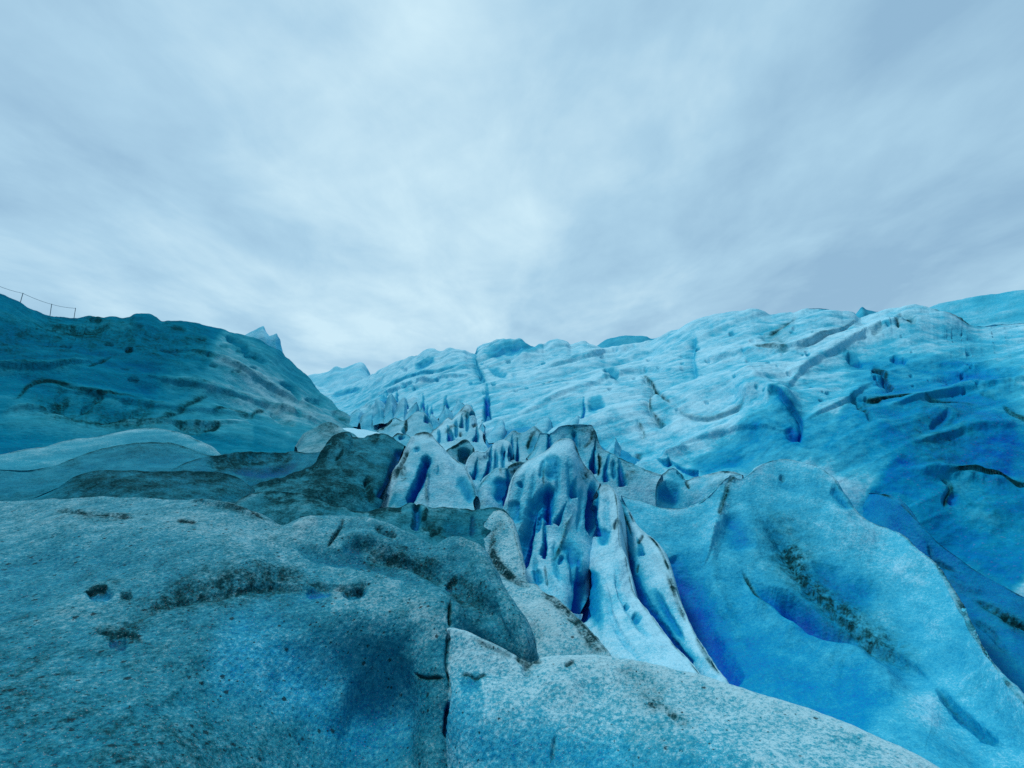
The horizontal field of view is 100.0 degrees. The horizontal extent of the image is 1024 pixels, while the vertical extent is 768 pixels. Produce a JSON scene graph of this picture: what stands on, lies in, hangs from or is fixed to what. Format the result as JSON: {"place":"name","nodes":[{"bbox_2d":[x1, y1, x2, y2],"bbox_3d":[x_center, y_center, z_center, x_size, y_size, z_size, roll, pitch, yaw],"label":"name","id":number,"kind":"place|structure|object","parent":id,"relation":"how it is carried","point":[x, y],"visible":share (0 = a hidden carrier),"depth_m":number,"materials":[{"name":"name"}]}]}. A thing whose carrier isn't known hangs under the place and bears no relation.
{"place":"outdoors","nodes":[
{"label":"outdoors","id":0,"kind":"place"},
{"bbox_2d":[0,442,212,500],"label":"ice swell","id":1,"kind":"structure","parent":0,"point":[17,485],"depth_m":10.18,"materials":[{"name":"blue ice"}]},
{"bbox_2d":[0,428,220,469],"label":"ice swell","id":2,"kind":"structure","parent":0,"point":[45,457],"depth_m":12.11,"materials":[{"name":"blue ice"}]},
{"bbox_2d":[21,470,254,502],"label":"ice swell","id":3,"kind":"structure","parent":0,"point":[185,485],"depth_m":8.27,"materials":[{"name":"blue ice"}]},
{"bbox_2d":[0,294,356,454],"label":"hill","id":4,"kind":"structure","parent":0,"point":[221,391],"depth_m":22.75,"materials":[{"name":"blue ice"}]},
{"bbox_2d":[2,287,75,316],"bbox_3d":[-30.966,-5.105,27.341,0.418,1.504,5.728,-1,-7,5],"label":"rope fence","id":5,"kind":"object","parent":4,"relation":"on","point":[42,301],"visible":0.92,"depth_m":28.25,"materials":[{"name":"metal"}]},
{"bbox_2d":[246,326,269,345],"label":"ice pinnacle","id":6,"kind":"object","parent":4,"relation":"on","point":[260,333],"visible":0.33,"depth_m":45.55,"materials":[{"name":"blue ice"}]},
{"bbox_2d":[269,333,282,351],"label":"ice pinnacle","id":7,"kind":"object","parent":4,"relation":"on","point":[275,342],"visible":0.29,"depth_m":45.48,"materials":[{"name":"blue ice"}]},
{"bbox_2d":[171,451,319,485],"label":"ice swell","id":8,"kind":"structure","parent":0,"point":[250,468],"depth_m":11.18,"materials":[{"name":"blue ice"}]},
{"bbox_2d":[0,496,538,767],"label":"ice mound","id":9,"kind":"object","parent":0,"point":[137,632],"visible":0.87,"depth_m":4.07,"materials":[{"name":"blue ice"}]},
{"bbox_2d":[251,432,405,511],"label":"ice ridge","id":10,"kind":"structure","parent":0,"point":[346,470],"depth_m":10.80,"materials":[{"name":"blue ice"}]},
{"bbox_2d":[294,422,356,452],"bbox_3d":[-6.708,2.849,16.589,2.932,2.851,5.392,4,-8,-29],"label":"ice boulder","id":11,"kind":"object","parent":10,"relation":"on","point":[315,439],"visible":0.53,"depth_m":16.79,"materials":[{"name":"blue ice"}]},
{"bbox_2d":[308,362,369,388],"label":"ice peak","id":12,"kind":"structure","parent":0,"point":[335,377],"depth_m":116.76,"materials":[{"name":"blue ice"}]},
{"bbox_2d":[235,491,512,549],"bbox_3d":[-2.664,3.332,8.039,5.886,2.606,2.873,0,-7,0],"label":"ice shelf","id":13,"kind":"object","parent":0,"point":[434,526],"visible":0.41,"depth_m":7.76,"materials":[{"name":"blue ice"}]},
{"bbox_2d":[349,413,640,499],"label":"valley floor","id":14,"kind":"structure","parent":0,"point":[626,456],"depth_m":20.66,"materials":[{"name":"blue ice"}]},
{"bbox_2d":[349,409,362,426],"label":"ice spire","id":15,"kind":"structure","parent":14,"relation":"on","point":[356,415],"depth_m":35.23,"materials":[{"name":"blue ice"}]},
{"bbox_2d":[343,428,378,437],"bbox_3d":[-6.565,2.911,17.380,2.832,2.351,7.296,5,-9,-36],"label":"snow tongue","id":16,"kind":"object","parent":14,"relation":"on","point":[361,433],"visible":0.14,"depth_m":17.77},
{"bbox_2d":[357,409,381,431],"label":"ice spire","id":17,"kind":"structure","parent":14,"relation":"on","point":[365,421],"depth_m":31.20,"materials":[{"name":"blue ice"}]},
{"bbox_2d":[373,398,386,424],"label":"ice spire","id":18,"kind":"structure","parent":14,"relation":"on","point":[378,413],"depth_m":31.83,"materials":[{"name":"blue ice"}]},
{"bbox_2d":[379,394,397,425],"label":"ice spire","id":19,"kind":"structure","parent":14,"relation":"on","point":[391,405],"depth_m":31.45,"materials":[{"name":"blue ice"}]},
{"bbox_2d":[394,397,406,417],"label":"ice spire","id":20,"kind":"structure","parent":14,"relation":"on","point":[401,410],"depth_m":30.33,"materials":[{"name":"blue ice"}]},
{"bbox_2d":[393,433,410,445],"bbox_3d":[-4.464,2.913,16.633,1.846,2.031,2.591,0,-7,0],"label":"serac","id":21,"kind":"object","parent":14,"relation":"on","point":[403,439],"visible":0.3,"depth_m":17.09,"materials":[{"name":"blue ice"}]},
{"bbox_2d":[377,411,433,436],"bbox_3d":[-5.390,3.131,22.079,3.911,3.707,8.435,3,-8,-24],"label":"serac","id":22,"kind":"object","parent":14,"relation":"on","point":[413,424],"visible":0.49,"depth_m":22.54,"materials":[{"name":"blue ice"}]},
{"bbox_2d":[405,402,418,419],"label":"ice spire","id":23,"kind":"structure","parent":14,"relation":"on","point":[414,408],"depth_m":29.33,"materials":[{"name":"blue ice"}]},
{"bbox_2d":[380,432,478,509],"bbox_3d":[-2.149,3.537,11.694,3.620,4.488,4.672,0,-7,0],"label":"ice fin","id":24,"kind":"object","parent":14,"relation":"on","point":[429,471],"visible":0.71,"depth_m":11.34,"materials":[{"name":"blue ice"}]},
{"bbox_2d":[430,414,440,428],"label":"ice spire","id":25,"kind":"structure","parent":14,"relation":"on","point":[435,422],"depth_m":25.98,"materials":[{"name":"blue ice"}]},
{"bbox_2d":[438,405,452,423],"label":"ice spire","id":26,"kind":"structure","parent":14,"relation":"on","point":[446,412],"depth_m":29.05,"materials":[{"name":"blue ice"}]},
{"bbox_2d":[451,400,464,417],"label":"ice spire","id":27,"kind":"structure","parent":14,"relation":"on","point":[457,407],"depth_m":30.86,"materials":[{"name":"blue ice"}]},
{"bbox_2d":[431,404,487,451],"bbox_3d":[-2.233,2.797,18.370,3.218,4.194,6.011,3,-8,-21],"label":"serac","id":28,"kind":"object","parent":14,"relation":"on","point":[448,432],"visible":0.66,"depth_m":18.53,"materials":[{"name":"blue ice"}]},
{"bbox_2d":[446,439,474,465],"bbox_3d":[-1.839,3.179,15.137,1.945,2.428,2.702,0,-7,0],"label":"serac","id":29,"kind":"object","parent":14,"relation":"on","point":[463,450],"visible":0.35,"depth_m":15.55,"materials":[{"name":"blue ice"}]},
{"bbox_2d":[479,420,486,439],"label":"ice spire","id":30,"kind":"structure","parent":14,"relation":"on","point":[482,427],"depth_m":24.03,"materials":[{"name":"blue ice"}]},
{"bbox_2d":[465,440,513,509],"bbox_3d":[-0.608,3.563,13.662,2.782,3.546,4.402,0,-7,0],"label":"serac","id":31,"kind":"object","parent":14,"relation":"on","point":[479,466],"visible":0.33,"depth_m":13.91,"materials":[{"name":"blue ice"}]},
{"bbox_2d":[486,419,505,442],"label":"ice spire","id":32,"kind":"structure","parent":14,"relation":"on","point":[498,432],"depth_m":21.85,"materials":[{"name":"blue ice"}]},
{"bbox_2d":[473,461,524,509],"bbox_3d":[-0.524,3.724,11.462,1.970,3.207,2.627,0,-7,0],"label":"serac","id":33,"kind":"object","parent":14,"relation":"on","point":[492,488],"visible":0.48,"depth_m":11.66,"materials":[{"name":"blue ice"}]},
{"bbox_2d":[504,426,542,462],"bbox_3d":[0.654,3.226,15.210,2.803,3.500,3.403,0,-7,0],"label":"serac","id":34,"kind":"object","parent":14,"relation":"on","point":[523,444],"visible":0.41,"depth_m":15.45,"materials":[{"name":"blue ice"}]},
{"bbox_2d":[535,417,551,432],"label":"ice spire","id":35,"kind":"structure","parent":14,"relation":"on","point":[543,425],"depth_m":21.78,"materials":[{"name":"blue ice"}]},
{"bbox_2d":[503,438,600,619],"bbox_3d":[0.433,3.842,9.399,2.967,5.266,5.499,-2,-7,15],"label":"ice cone","id":36,"kind":"object","parent":14,"relation":"on","point":[551,494],"visible":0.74,"depth_m":9.46,"materials":[{"name":"blue ice"}]},
{"bbox_2d":[565,415,579,424],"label":"ice spire","id":37,"kind":"structure","parent":14,"relation":"on","point":[574,420],"depth_m":21.25,"materials":[{"name":"blue ice"}]},
{"bbox_2d":[526,424,662,505],"bbox_3d":[2.251,3.622,13.586,5.013,4.726,3.037,-3,-8,26],"label":"serac","id":38,"kind":"object","parent":14,"relation":"on","point":[620,477],"visible":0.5,"depth_m":12.99,"materials":[{"name":"blue ice"}]},
{"bbox_2d":[605,438,621,457],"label":"ice spire","id":39,"kind":"structure","parent":14,"relation":"on","point":[614,447],"depth_m":17.65,"materials":[{"name":"blue ice"}]},
{"bbox_2d":[655,468,743,508],"bbox_3d":[5.018,3.937,12.336,3.412,2.960,2.470,0,-7,0],"label":"ice bowl","id":40,"kind":"object","parent":14,"relation":"on","point":[675,489],"visible":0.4,"depth_m":12.03,"materials":[{"name":"blue ice"}]},
{"bbox_2d":[0,0,1023,375],"label":"sky","id":41,"kind":"structure","parent":0,"point":[377,184],"materials":[{"name":"grey"}]},
{"bbox_2d":[484,510,611,657],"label":"ice ridge","id":42,"kind":"structure","parent":0,"point":[558,626],"depth_m":5.64,"materials":[{"name":"blue ice"}]},
{"bbox_2d":[597,335,654,347],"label":"ice peak","id":43,"kind":"structure","parent":0,"point":[618,341],"depth_m":76.13,"materials":[{"name":"blue ice"}]},
{"bbox_2d":[580,484,699,673],"bbox_3d":[1.998,4.024,7.617,1.788,3.893,6.352,0,-7,3],"label":"ice fin","id":44,"kind":"object","parent":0,"point":[618,620],"visible":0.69,"depth_m":7.04,"materials":[{"name":"blue ice"}]},
{"bbox_2d":[316,304,1023,596],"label":"hill","id":45,"kind":"structure","parent":0,"point":[917,410],"depth_m":19.56,"materials":[{"name":"blue ice"}]},
{"bbox_2d":[620,500,728,683],"bbox_3d":[2.911,4.159,7.554,1.431,3.806,6.685,0,-7,0],"label":"ice fin","id":46,"kind":"object","parent":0,"point":[657,591],"visible":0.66,"depth_m":7.57,"materials":[{"name":"blue ice"}]},
{"bbox_2d":[446,628,938,767],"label":"ice mound","id":47,"kind":"object","parent":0,"point":[505,708],"visible":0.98,"depth_m":3.36,"materials":[{"name":"blue ice"}]},
{"bbox_2d":[621,459,1023,767],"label":"ice shoulder","id":48,"kind":"object","parent":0,"point":[804,584],"visible":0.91,"depth_m":7.32},
{"bbox_2d":[856,307,875,317],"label":"ice peak","id":49,"kind":"structure","parent":0,"point":[862,312],"depth_m":60.93,"materials":[{"name":"blue ice"}]},
{"bbox_2d":[863,492,1023,692],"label":"valley side","id":50,"kind":"structure","parent":0,"point":[995,610],"depth_m":8.16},
{"bbox_2d":[929,290,1023,326],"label":"hill","id":51,"kind":"structure","parent":0,"point":[1005,308],"depth_m":45.11,"materials":[{"name":"blue ice"}]}
]}

